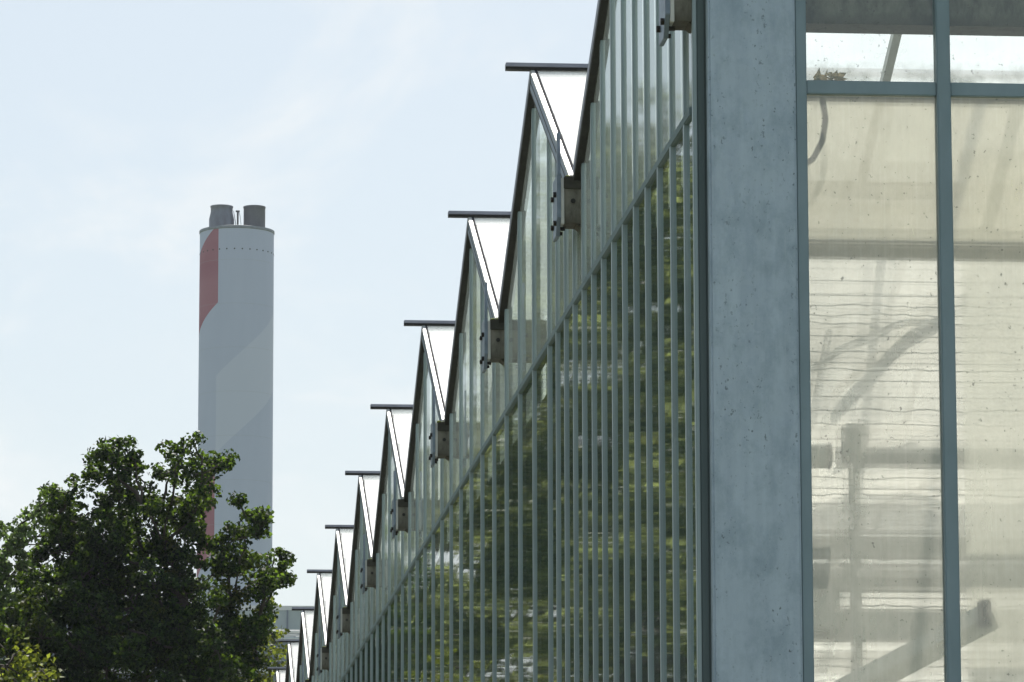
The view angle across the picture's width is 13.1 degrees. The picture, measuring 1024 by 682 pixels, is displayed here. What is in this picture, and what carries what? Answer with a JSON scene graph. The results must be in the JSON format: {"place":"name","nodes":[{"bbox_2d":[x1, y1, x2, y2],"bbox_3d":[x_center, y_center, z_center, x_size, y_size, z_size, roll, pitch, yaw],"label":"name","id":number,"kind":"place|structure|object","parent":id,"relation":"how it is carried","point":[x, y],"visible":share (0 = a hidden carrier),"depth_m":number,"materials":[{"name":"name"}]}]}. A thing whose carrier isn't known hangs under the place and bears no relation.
{"place":"outdoors","nodes":[
{"label":"outdoors","id":0,"kind":"place"},
{"bbox_2d":[0,605,313,681],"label":"industrial hall","id":1,"kind":"structure","parent":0,"point":[289,618],"depth_m":408.57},
{"bbox_2d":[0,0,1023,625],"label":"sky","id":2,"kind":"structure","parent":0,"point":[357,126],"materials":[{"name":"blue"}]},
{"bbox_3d":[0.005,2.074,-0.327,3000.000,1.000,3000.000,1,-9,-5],"label":"ground","id":3,"kind":"structure","parent":0,"visible":0},
{"bbox_2d":[0,637,62,681],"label":"hazel bush","id":4,"kind":"object","parent":3,"relation":"on","point":[27,663],"visible":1,"depth_m":77.24,"materials":[{"name":"green plant"}]},
{"bbox_2d":[0,482,69,681],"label":"ash tree","id":5,"kind":"object","parent":3,"relation":"on","point":[22,531],"visible":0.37,"depth_m":128.27,"materials":[{"name":"dark green leaf"},{"name":"rough bark"}]},
{"bbox_2d":[0,430,297,681],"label":"oak tree","id":6,"kind":"object","parent":3,"relation":"on","point":[93,580],"visible":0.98,"depth_m":108.92,"materials":[{"name":"green plant"}]},
{"bbox_2d":[197,204,274,605],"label":"chimney","id":7,"kind":"object","parent":3,"relation":"on","point":[236,331],"visible":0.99,"depth_m":601.96,"materials":[{"name":"paint"}]},
{"bbox_2d":[214,597,295,681],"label":"maple tree","id":8,"kind":"object","parent":3,"relation":"on","point":[272,639],"visible":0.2,"depth_m":139.05,"materials":[{"name":"green plant"}]},
{"bbox_2d":[267,0,1023,681],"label":"greenhouse","id":9,"kind":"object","parent":3,"relation":"on","point":[607,476],"visible":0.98,"depth_m":17.47,"materials":[{"name":"clear glass"}]},
{"bbox_2d":[808,97,828,164],"bbox_3d":[1.082,-0.746,16.098,0.124,0.277,0.032,1,-9,-5],"label":"hose","id":10,"kind":"object","parent":9,"relation":"hanging from","point":[817,150],"visible":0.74,"depth_m":16.10,"materials":[{"name":"rubber"}]},
{"bbox_2d":[811,442,831,468],"bbox_3d":[1.041,0.414,16.140,0.223,0.100,0.100,1,-9,-5],"label":"vent pipe","id":11,"kind":"object","parent":9,"relation":"attached to","point":[823,458],"visible":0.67,"depth_m":16.11,"materials":[{"name":"metal"}]},
{"bbox_2d":[813,68,846,80],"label":"dry leaves","id":12,"kind":"object","parent":9,"relation":"on","point":[837,76],"visible":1,"depth_m":16.04,"materials":[{"name":"brown plant"}]},
{"bbox_2d":[809,259,967,681],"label":"shade cloth","id":13,"kind":"object","parent":9,"relation":"hanging from","point":[854,311],"visible":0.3,"depth_m":18.58,"materials":[{"name":"fabric"}]},
{"bbox_2d":[835,446,964,468],"bbox_3d":[4.881,0.477,17.435,7.300,0.102,0.084,1,-9,-5],"label":"heating pipe","id":14,"kind":"object","parent":9,"relation":"attached to","point":[892,457],"visible":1,"depth_m":17.11,"materials":[{"name":"metal"}]},
{"bbox_2d":[807,101,1023,261],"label":"roller screen","id":15,"kind":"object","parent":9,"relation":"attached to","point":[1001,175],"visible":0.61,"depth_m":16.49,"materials":[{"name":"beige fabric"}]},
{"bbox_2d":[961,261,1023,681],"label":"plastic curtain","id":16,"kind":"object","parent":9,"relation":"hanging from","point":[1004,472],"visible":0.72,"depth_m":16.77,"materials":[{"name":"beige plastic"}]}
]}

